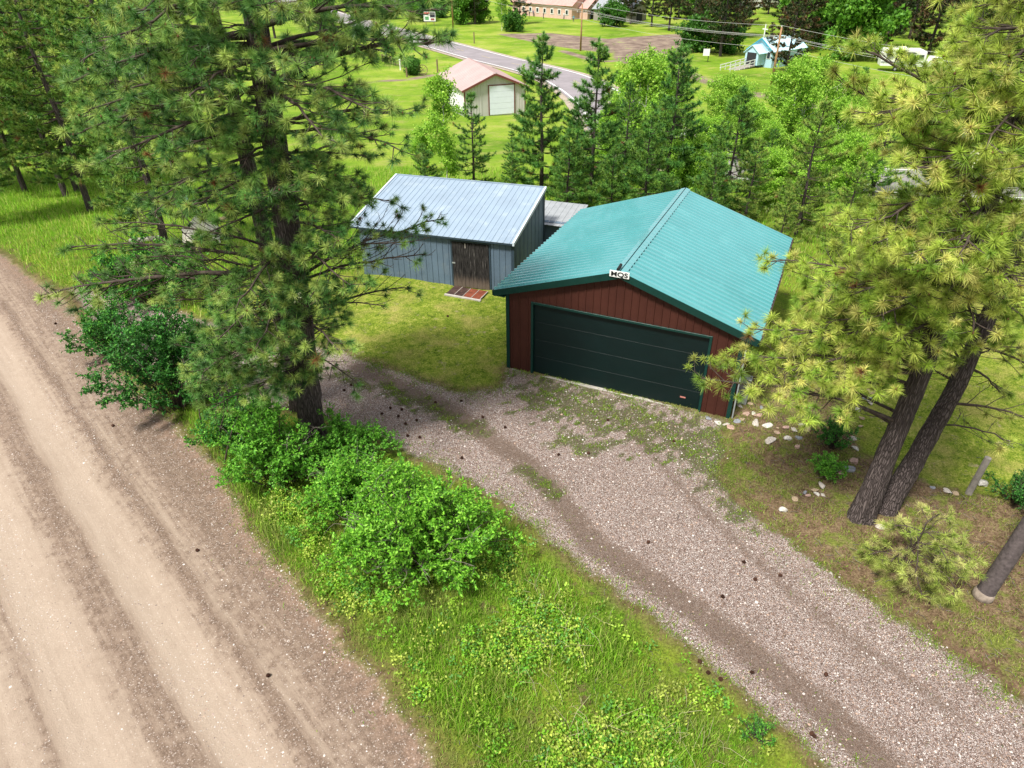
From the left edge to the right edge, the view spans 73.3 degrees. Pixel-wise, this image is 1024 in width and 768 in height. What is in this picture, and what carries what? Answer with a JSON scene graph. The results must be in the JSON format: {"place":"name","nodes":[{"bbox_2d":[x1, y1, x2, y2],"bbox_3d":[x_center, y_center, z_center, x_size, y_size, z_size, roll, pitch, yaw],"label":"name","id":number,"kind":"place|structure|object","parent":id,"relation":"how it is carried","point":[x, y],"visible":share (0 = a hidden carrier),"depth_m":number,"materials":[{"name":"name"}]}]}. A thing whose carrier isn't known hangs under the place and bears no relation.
{"place":"outdoors","nodes":[
{"label":"outdoors","id":0,"kind":"place"},
{"bbox_2d":[0,250,432,767],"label":"dirt road","id":1,"kind":"structure","parent":0,"point":[42,712],"depth_m":13.41,"materials":[{"name":"beige soil"}]},
{"bbox_2d":[0,310,438,767],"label":"road stones","id":2,"kind":"object","parent":1,"relation":"on","point":[383,697],"visible":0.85,"depth_m":13.27,"materials":[{"name":"beige gravel"}]},
{"bbox_2d":[0,0,1023,767],"bbox_3d":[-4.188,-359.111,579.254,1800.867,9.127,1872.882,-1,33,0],"label":"ground","id":3,"kind":"structure","parent":0,"point":[390,82],"depth_m":15.28,"materials":[{"name":"green plant"}]},
{"bbox_2d":[0,105,30,193],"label":"pine tree","id":4,"kind":"object","parent":3,"relation":"on","point":[7,174],"visible":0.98,"depth_m":32.27,"materials":[{"name":"green plant"}]},
{"bbox_2d":[0,51,54,191],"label":"pine tree","id":5,"kind":"object","parent":3,"relation":"on","point":[21,181],"visible":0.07,"depth_m":39.23,"materials":[{"name":"green plant"}]},
{"bbox_2d":[0,1,95,191],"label":"pine tree","id":6,"kind":"object","parent":3,"relation":"on","point":[54,143],"visible":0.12,"depth_m":36.34,"materials":[{"name":"green plant"}]},
{"bbox_2d":[0,0,96,196],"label":"pine tree","id":7,"kind":"object","parent":3,"relation":"on","point":[9,103],"visible":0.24,"depth_m":36.09,"materials":[{"name":"green plant"}]},
{"bbox_2d":[0,0,121,211],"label":"pine tree","id":8,"kind":"object","parent":3,"relation":"on","point":[23,26],"visible":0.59,"depth_m":32.02,"materials":[{"name":"green plant"}]},
{"bbox_2d":[23,0,140,178],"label":"pine tree","id":9,"kind":"object","parent":3,"relation":"on","point":[78,52],"visible":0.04,"depth_m":37.55,"materials":[{"name":"green plant"}]},
{"bbox_2d":[54,289,143,363],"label":"chokecherry shrub","id":10,"kind":"object","parent":3,"relation":"on","point":[95,330],"visible":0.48,"depth_m":20.66,"materials":[{"name":"green plant"}]},
{"bbox_2d":[25,0,208,241],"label":"pine tree","id":11,"kind":"object","parent":3,"relation":"on","point":[122,174],"visible":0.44,"depth_m":24.85,"materials":[{"name":"green plant"}]},
{"bbox_2d":[72,228,216,305],"bbox_3d":[-12.683,-4.039,24.187,4.700,2.497,4.180,-1,33,0],"label":"leafy shrub","id":12,"kind":"object","parent":3,"relation":"on","point":[109,262],"visible":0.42,"depth_m":23.80,"materials":[{"name":"green plant"}]},
{"bbox_2d":[75,278,232,414],"bbox_3d":[-9.153,-0.956,18.078,3.765,3.922,3.535,-1,33,0],"label":"chokecherry shrub","id":13,"kind":"object","parent":3,"relation":"on","point":[141,361],"visible":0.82,"depth_m":17.83,"materials":[{"name":"green plant"}]},
{"bbox_2d":[144,311,235,399],"bbox_3d":[-8.886,-0.921,19.387,2.554,2.610,2.232,-1,33,0],"label":"chokecherry shrub","id":14,"kind":"object","parent":3,"relation":"on","point":[185,319],"visible":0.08,"depth_m":19.06,"materials":[{"name":"green plant"}]},
{"bbox_2d":[0,162,416,358],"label":"grove grass","id":15,"kind":"structure","parent":3,"relation":"on","point":[13,202],"depth_m":33.07,"materials":[{"name":"green plant"}]},
{"bbox_2d":[184,383,281,456],"bbox_3d":[-6.887,0.826,17.055,2.403,2.018,1.967,-1,33,0],"label":"leafy shrub","id":16,"kind":"object","parent":3,"relation":"on","point":[213,436],"visible":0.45,"depth_m":16.89,"materials":[{"name":"green plant"}]},
{"bbox_2d":[33,0,461,446],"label":"ponderosa pine","id":17,"kind":"object","parent":3,"relation":"on","point":[282,277],"visible":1,"depth_m":13.21,"materials":[{"name":"green plant"}]},
{"bbox_2d":[210,400,330,495],"bbox_3d":[-5.496,1.261,15.911,2.722,2.564,2.192,-7,34,-9],"label":"leafy shrub","id":18,"kind":"object","parent":3,"relation":"on","point":[261,447],"visible":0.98,"depth_m":15.55,"materials":[{"name":"green plant"}]},
{"bbox_2d":[294,401,404,480],"bbox_3d":[-4.051,1.366,16.763,2.546,1.469,2.099,-25,40,-33],"label":"leafy shrub","id":19,"kind":"object","parent":3,"relation":"on","point":[359,438],"visible":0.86,"depth_m":16.75,"materials":[{"name":"green plant"}]},
{"bbox_2d":[287,443,425,534],"bbox_3d":[-3.332,2.153,15.305,3.193,1.718,2.678,-1,33,0],"label":"leafy shrub","id":20,"kind":"object","parent":3,"relation":"on","point":[335,485],"visible":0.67,"depth_m":14.92,"materials":[{"name":"green plant"}]},
{"bbox_2d":[403,55,421,75],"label":"leafy bush","id":21,"kind":"object","parent":3,"relation":"on","point":[415,69],"visible":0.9,"depth_m":109.37,"materials":[{"name":"green plant"}]},
{"bbox_2d":[400,124,440,168],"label":"aspen tree","id":22,"kind":"object","parent":3,"relation":"on","point":[420,133],"visible":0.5,"depth_m":42.48,"materials":[{"name":"green plant"}]},
{"bbox_2d":[317,452,526,622],"bbox_3d":[-1.700,2.603,13.562,4.029,2.760,3.607,-1,33,0],"label":"leafy shrub","id":23,"kind":"object","parent":3,"relation":"on","point":[399,535],"visible":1,"depth_m":13.31,"materials":[{"name":"green plant"}]},
{"bbox_2d":[408,143,444,176],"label":"pine tree","id":24,"kind":"object","parent":3,"relation":"on","point":[425,161],"visible":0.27,"depth_m":33.43,"materials":[{"name":"green plant"}]},
{"bbox_2d":[421,63,467,178],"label":"aspen tree","id":25,"kind":"object","parent":3,"relation":"on","point":[442,93],"visible":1,"depth_m":34.62,"materials":[{"name":"green plant"}]},
{"bbox_2d":[350,174,546,289],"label":"shed","id":26,"kind":"structure","parent":3,"relation":"on","point":[491,237],"depth_m":25.67,"materials":[{"name":"blue"}]},
{"bbox_2d":[452,241,489,289],"bbox_3d":[-1.499,-4.301,25.026,1.426,1.745,0.080,9,34,15],"label":"plank door","id":27,"kind":"structure","parent":26,"relation":"in","point":[470,262],"depth_m":24.98,"materials":[{"name":"brown wood"}]},
{"bbox_2d":[444,0,481,24],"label":"leafy tree","id":28,"kind":"object","parent":3,"relation":"on","point":[461,15],"visible":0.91,"depth_m":181.61,"materials":[{"name":"green plant"}]},
{"bbox_2d":[453,90,496,181],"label":"pine tree","id":29,"kind":"object","parent":3,"relation":"on","point":[482,160],"visible":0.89,"depth_m":37.75,"materials":[{"name":"green plant"}]},
{"bbox_2d":[468,0,493,22],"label":"leafy tree","id":30,"kind":"object","parent":3,"relation":"on","point":[481,16],"visible":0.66,"depth_m":184.23,"materials":[{"name":"green plant"}]},
{"bbox_2d":[438,58,529,116],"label":"metal shed","id":31,"kind":"structure","parent":3,"relation":"on","point":[497,91],"depth_m":72.11,"materials":[{"name":"beige metal"}]},
{"bbox_2d":[489,84,513,114],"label":"roller door","id":32,"kind":"structure","parent":31,"relation":"in","point":[501,97],"depth_m":72.05,"materials":[{"name":"white paint"}]},
{"bbox_2d":[167,397,805,767],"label":"verge grass","id":33,"kind":"structure","parent":3,"relation":"on","point":[249,486],"depth_m":12.31,"materials":[{"name":"green plant"}]},
{"bbox_2d":[207,407,779,767],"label":"broadleaf weeds","id":34,"kind":"object","parent":3,"relation":"on","point":[587,730],"visible":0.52,"depth_m":12.32,"materials":[{"name":"green plant"}]},
{"bbox_2d":[498,153,525,183],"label":"pine tree","id":35,"kind":"object","parent":3,"relation":"on","point":[511,164],"visible":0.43,"depth_m":35.69,"materials":[{"name":"green plant"}]},
{"bbox_2d":[501,7,529,31],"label":"leafy bush","id":36,"kind":"object","parent":3,"relation":"on","point":[513,21],"visible":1,"depth_m":165.20,"materials":[{"name":"green plant"}]},
{"bbox_2d":[507,30,579,190],"bbox_3d":[1.645,-13.765,35.915,4.096,8.559,4.269,-2,33,-2],"label":"pine tree","id":37,"kind":"object","parent":3,"relation":"on","point":[535,158],"visible":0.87,"depth_m":35.52,"materials":[{"name":"green plant"}]},
{"bbox_2d":[510,0,597,19],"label":"pink hall","id":38,"kind":"structure","parent":3,"relation":"on","point":[549,10],"depth_m":194.34,"materials":[{"name":"paint"}]},
{"bbox_2d":[544,200,587,241],"bbox_3d":[1.429,-6.632,28.885,2.997,1.482,2.138,11,35,17],"label":"lean to","id":39,"kind":"object","parent":3,"relation":"on","point":[558,215],"visible":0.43,"depth_m":28.36,"materials":[{"name":"grey metal"}]},
{"bbox_2d":[545,126,594,204],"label":"pine tree","id":40,"kind":"object","parent":3,"relation":"on","point":[563,156],"visible":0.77,"depth_m":32.71,"materials":[{"name":"green plant"}]},
{"bbox_2d":[557,95,603,191],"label":"pine tree","id":41,"kind":"object","parent":3,"relation":"on","point":[570,117],"visible":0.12,"depth_m":36.42,"materials":[{"name":"green plant"}]},
{"bbox_2d":[554,35,634,202],"bbox_3d":[3.910,-12.491,33.707,4.147,8.273,3.979,-20,38,-27],"label":"pine tree","id":42,"kind":"object","parent":3,"relation":"on","point":[596,79],"visible":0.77,"depth_m":32.96,"materials":[{"name":"green plant"}]},
{"bbox_2d":[588,147,628,205],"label":"pine tree","id":43,"kind":"object","parent":3,"relation":"on","point":[610,186],"visible":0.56,"depth_m":31.39,"materials":[{"name":"green plant"}]},
{"bbox_2d":[590,107,631,161],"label":"aspen tree","id":44,"kind":"object","parent":3,"relation":"on","point":[600,144],"visible":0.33,"depth_m":45.11,"materials":[{"name":"green plant"}]},
{"bbox_2d":[592,0,630,26],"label":"leafy bush","id":45,"kind":"object","parent":3,"relation":"on","point":[612,12],"visible":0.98,"depth_m":173.37,"materials":[{"name":"green plant"}]},
{"bbox_2d":[592,0,647,21],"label":"grey barn","id":46,"kind":"structure","parent":3,"relation":"on","point":[640,17],"depth_m":186.88,"materials":[{"name":"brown wood"}]},
{"bbox_2d":[598,79,648,180],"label":"pine tree","id":47,"kind":"object","parent":3,"relation":"on","point":[629,85],"visible":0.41,"depth_m":38.14,"materials":[{"name":"green plant"}]},
{"bbox_2d":[509,573,750,767],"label":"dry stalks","id":48,"kind":"object","parent":3,"relation":"on","point":[597,694],"visible":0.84,"depth_m":11.46,"materials":[{"name":"plant"}]},
{"bbox_2d":[492,188,792,418],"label":"garage","id":49,"kind":"structure","parent":3,"relation":"on","point":[645,297],"depth_m":19.09,"materials":[{"name":"red"}]},
{"bbox_2d":[534,305,709,409],"bbox_3d":[2.870,-0.778,19.107,4.880,2.311,0.094,14,36,21],"label":"garage door","id":50,"kind":"structure","parent":49,"relation":"in","point":[629,358],"depth_m":19.03,"materials":[{"name":"green metal"}]},
{"bbox_2d":[610,110,680,201],"bbox_3d":[6.147,-9.482,30.821,3.424,5.385,3.546,-2,33,-2],"label":"pine tree","id":51,"kind":"object","parent":3,"relation":"on","point":[644,173],"visible":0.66,"depth_m":30.44,"materials":[{"name":"green plant"}]},
{"bbox_2d":[596,43,704,153],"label":"aspen tree","id":52,"kind":"object","parent":3,"relation":"on","point":[653,68],"visible":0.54,"depth_m":42.28,"materials":[{"name":"green plant"}]},
{"bbox_2d":[279,0,1023,199],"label":"highway","id":53,"kind":"structure","parent":3,"relation":"on","point":[564,81],"depth_m":112.83,"materials":[{"name":"grey asphalt"}]},
{"bbox_2d":[309,158,1022,298],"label":"meadow grass","id":54,"kind":"structure","parent":3,"relation":"on","point":[499,174],"depth_m":34.95,"materials":[{"name":"green plant"}]},
{"bbox_2d":[629,41,708,195],"bbox_3d":[8.118,-12.806,34.539,4.006,7.991,3.843,15,36,23],"label":"pine tree","id":55,"kind":"object","parent":3,"relation":"on","point":[674,127],"visible":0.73,"depth_m":33.96,"materials":[{"name":"green plant"}]},
{"bbox_2d":[654,0,688,30],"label":"pine tree","id":56,"kind":"object","parent":3,"relation":"on","point":[668,3],"visible":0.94,"depth_m":163.71,"materials":[{"name":"green plant"}]},
{"bbox_2d":[337,11,1022,204],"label":"road shoulder","id":57,"kind":"object","parent":3,"relation":"on","point":[565,98],"visible":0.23,"depth_m":113.08},
{"bbox_2d":[662,130,710,190],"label":"aspen tree","id":58,"kind":"object","parent":3,"relation":"on","point":[686,183],"visible":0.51,"depth_m":35.20,"materials":[{"name":"green plant"}]},
{"bbox_2d":[671,9,721,52],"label":"leafy bush","id":59,"kind":"object","parent":3,"relation":"on","point":[700,45],"visible":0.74,"depth_m":130.84,"materials":[{"name":"green plant"}]},
{"bbox_2d":[693,152,737,207],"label":"pine tree","id":60,"kind":"object","parent":3,"relation":"on","point":[711,181],"visible":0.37,"depth_m":29.45,"materials":[{"name":"green plant"}]},
{"bbox_2d":[693,110,739,180],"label":"aspen tree","id":61,"kind":"object","parent":3,"relation":"on","point":[707,124],"visible":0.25,"depth_m":38.25,"materials":[{"name":"green plant"}]},
{"bbox_2d":[700,0,752,55],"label":"pine tree","id":62,"kind":"object","parent":3,"relation":"on","point":[722,16],"visible":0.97,"depth_m":124.60,"materials":[{"name":"green plant"}]},
{"bbox_2d":[685,83,773,213],"bbox_3d":[10.334,-10.777,32.346,4.135,6.280,3.993,15,36,22],"label":"pine tree","id":63,"kind":"object","parent":3,"relation":"on","point":[726,130],"visible":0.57,"depth_m":32.18,"materials":[{"name":"green plant"}]},
{"bbox_2d":[710,18,748,54],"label":"leafy bush","id":64,"kind":"object","parent":3,"relation":"on","point":[729,48],"visible":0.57,"depth_m":128.80,"materials":[{"name":"green plant"}]},
{"bbox_2d":[697,69,768,149],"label":"aspen tree","id":65,"kind":"object","parent":3,"relation":"on","point":[726,86],"visible":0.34,"depth_m":48.17,"materials":[{"name":"green plant"}]},
{"bbox_2d":[721,0,764,30],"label":"pine tree","id":66,"kind":"object","parent":3,"relation":"on","point":[748,3],"visible":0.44,"depth_m":150.17,"materials":[{"name":"green plant"}]},
{"bbox_2d":[723,96,773,158],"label":"aspen tree","id":67,"kind":"object","parent":3,"relation":"on","point":[754,103],"visible":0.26,"depth_m":44.49,"materials":[{"name":"green plant"}]},
{"bbox_2d":[725,136,775,218],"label":"pine tree","id":68,"kind":"object","parent":3,"relation":"on","point":[755,206],"visible":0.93,"depth_m":30.94,"materials":[{"name":"green plant"}]},
{"bbox_2d":[737,709,776,748],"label":"shrub","id":69,"kind":"object","parent":3,"relation":"on","point":[759,728],"visible":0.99,"depth_m":11.01,"materials":[{"name":"green plant"}]},
{"bbox_2d":[720,24,806,70],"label":"chapel","id":70,"kind":"structure","parent":3,"relation":"on","point":[760,55],"depth_m":113.55,"materials":[{"name":"blue paint"}]},
{"bbox_2d":[750,117,789,159],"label":"aspen tree","id":71,"kind":"object","parent":3,"relation":"on","point":[766,124],"visible":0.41,"depth_m":42.11,"materials":[{"name":"green plant"}]},
{"bbox_2d":[747,144,793,206],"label":"aspen tree","id":72,"kind":"object","parent":3,"relation":"on","point":[777,157],"visible":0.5,"depth_m":33.19,"materials":[{"name":"green plant"}]},
{"bbox_2d":[758,162,806,205],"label":"aspen tree","id":73,"kind":"object","parent":3,"relation":"on","point":[781,180],"visible":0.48,"depth_m":32.91,"materials":[{"name":"green plant"}]},
{"bbox_2d":[770,191,803,250],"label":"pine tree","id":74,"kind":"object","parent":3,"relation":"on","point":[792,206],"visible":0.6,"depth_m":26.20,"materials":[{"name":"green plant"}]},
{"bbox_2d":[770,0,813,71],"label":"pine tree","id":75,"kind":"object","parent":3,"relation":"on","point":[801,21],"visible":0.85,"depth_m":106.42,"materials":[{"name":"green plant"}]},
{"bbox_2d":[778,0,829,42],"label":"pine tree","id":76,"kind":"object","parent":3,"relation":"on","point":[816,5],"visible":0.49,"depth_m":129.47,"materials":[{"name":"green plant"}]},
{"bbox_2d":[761,49,852,159],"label":"aspen tree","id":77,"kind":"object","parent":3,"relation":"on","point":[808,78],"visible":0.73,"depth_m":44.08,"materials":[{"name":"green plant"}]},
{"bbox_2d":[765,97,850,236],"bbox_3d":[12.445,-8.805,28.593,3.147,6.122,3.279,-3,33,-3],"label":"pine tree","id":78,"kind":"object","parent":3,"relation":"on","point":[822,196],"visible":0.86,"depth_m":28.28,"materials":[{"name":"green plant"}]},
{"bbox_2d":[790,166,825,225],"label":"pine tree","id":79,"kind":"object","parent":3,"relation":"on","point":[814,185],"visible":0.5,"depth_m":30.51,"materials":[{"name":"green plant"}]},
{"bbox_2d":[784,123,837,198],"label":"aspen tree","id":80,"kind":"object","parent":3,"relation":"on","point":[804,135],"visible":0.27,"depth_m":35.05,"materials":[{"name":"green plant"}]},
{"bbox_2d":[806,450,850,483],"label":"shrub","id":81,"kind":"object","parent":3,"relation":"on","point":[829,468],"visible":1,"depth_m":16.25,"materials":[{"name":"green plant"}]},
{"bbox_2d":[793,95,866,165],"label":"aspen tree","id":82,"kind":"object","parent":3,"relation":"on","point":[838,105],"visible":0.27,"depth_m":41.80,"materials":[{"name":"green plant"}]},
{"bbox_2d":[810,413,859,449],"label":"shrub","id":83,"kind":"object","parent":3,"relation":"on","point":[833,435],"visible":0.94,"depth_m":17.15,"materials":[{"name":"green plant"}]},
{"bbox_2d":[815,158,878,254],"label":"pine tree","id":84,"kind":"object","parent":3,"relation":"on","point":[864,182],"visible":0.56,"depth_m":26.44,"materials":[{"name":"green plant"}]},
{"bbox_2d":[812,65,882,141],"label":"aspen tree","id":85,"kind":"object","parent":3,"relation":"on","point":[850,92],"visible":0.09,"depth_m":46.53,"materials":[{"name":"green plant"}]},
{"bbox_2d":[685,0,1023,525],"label":"ponderosa pine","id":86,"kind":"object","parent":3,"relation":"on","point":[916,251],"visible":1,"depth_m":11.37,"materials":[{"name":"green plant"}]},
{"bbox_2d":[818,130,896,202],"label":"aspen tree","id":87,"kind":"object","parent":3,"relation":"on","point":[849,162],"visible":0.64,"depth_m":34.29,"materials":[{"name":"green plant"}]},
{"bbox_2d":[817,0,911,61],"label":"leafy tree","id":88,"kind":"object","parent":3,"relation":"on","point":[867,17],"visible":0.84,"depth_m":115.72,"materials":[{"name":"green plant"}]},
{"bbox_2d":[727,362,1023,686],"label":"dry grass","id":89,"kind":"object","parent":3,"relation":"on","point":[870,529],"visible":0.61,"depth_m":15.23,"materials":[{"name":"green plant"}]},
{"bbox_2d":[860,108,909,195],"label":"pine tree","id":90,"kind":"object","parent":3,"relation":"on","point":[889,181],"visible":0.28,"depth_m":35.51,"materials":[{"name":"green plant"}]},
{"bbox_2d":[877,46,927,71],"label":"camper trailer","id":91,"kind":"object","parent":3,"relation":"on","point":[880,62],"visible":0.33,"depth_m":107.75,"materials":[{"name":"white paint"}]},
{"bbox_2d":[898,0,936,37],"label":"pine tree","id":92,"kind":"object","parent":3,"relation":"on","point":[920,21],"visible":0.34,"depth_m":145.82,"materials":[{"name":"green plant"}]},
{"bbox_2d":[857,501,987,608],"bbox_3d":[8.056,3.257,13.376,2.235,1.810,2.106,-1,33,0],"label":"pine sapling","id":93,"kind":"object","parent":3,"relation":"on","point":[940,550],"visible":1,"depth_m":13.22,"materials":[{"name":"green plant"}]},
{"bbox_2d":[909,0,964,53],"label":"pine tree","id":94,"kind":"object","parent":3,"relation":"on","point":[930,38],"visible":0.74,"depth_m":125.32,"materials":[{"name":"green plant"}]},
{"bbox_2d":[965,456,991,495],"bbox_3d":[10.560,2.167,15.665,0.245,1.261,0.149,-8,34,-12],"label":"fence post","id":95,"kind":"object","parent":3,"relation":"on","point":[977,477],"visible":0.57,"depth_m":15.56,"materials":[{"name":"grey wood"}]},
{"bbox_2d":[971,516,1023,603],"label":"timber pole","id":96,"kind":"object","parent":3,"relation":"on","point":[1000,568],"visible":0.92,"depth_m":12.91,"materials":[{"name":"grey wood"}]},
{"bbox_2d":[983,468,1023,509],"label":"shrub","id":97,"kind":"object","parent":3,"relation":"on","point":[1018,492],"visible":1,"depth_m":15.49,"materials":[{"name":"green plant"}]},
{"bbox_2d":[69,288,1023,767],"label":"gravel driveway","id":98,"kind":"structure","parent":0,"point":[725,632],"depth_m":14.35,"materials":[{"name":"grey gravel"}]},
{"bbox_2d":[89,336,1023,767],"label":"edge weeds","id":99,"kind":"object","parent":98,"relation":"on","point":[725,486],"visible":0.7,"depth_m":16.07,"materials":[{"name":"green plant"}]},
{"bbox_2d":[170,346,1023,766],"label":"fallen twigs","id":100,"kind":"object","parent":98,"relation":"on","point":[734,512],"visible":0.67,"depth_m":14.73,"materials":[{"name":"brown wood"}]},
{"bbox_2d":[501,33,692,64],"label":"ploughed field","id":101,"kind":"structure","parent":0,"point":[620,48],"depth_m":147.37,"materials":[{"name":"brown soil"}]},
{"bbox_2d":[408,51,819,108],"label":"dirt track","id":102,"kind":"structure","parent":0,"point":[758,93],"depth_m":106.56,"materials":[{"name":"brown soil"}]},
{"bbox_2d":[228,217,1023,494],"bbox_3d":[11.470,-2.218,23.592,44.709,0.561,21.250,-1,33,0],"label":"lawn","id":103,"kind":"structure","parent":0,"point":[438,292],"depth_m":20.91,"materials":[{"name":"green plant"}]},
{"bbox_2d":[444,286,487,301],"bbox_3d":[-1.643,-3.286,24.973,1.440,0.062,0.780,12,35,19],"label":"door ramp","id":104,"kind":"structure","parent":103,"relation":"on","point":[466,293],"depth_m":24.91,"materials":[{"name":"red wood"}]},
{"bbox_2d":[851,131,974,297],"bbox_3d":[13.306,-5.492,22.843,3.518,6.568,3.376,-22,39,-30],"label":"pine tree","id":105,"kind":"object","parent":103,"relation":"on","point":[906,183],"visible":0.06,"depth_m":22.29,"materials":[{"name":"green plant"}]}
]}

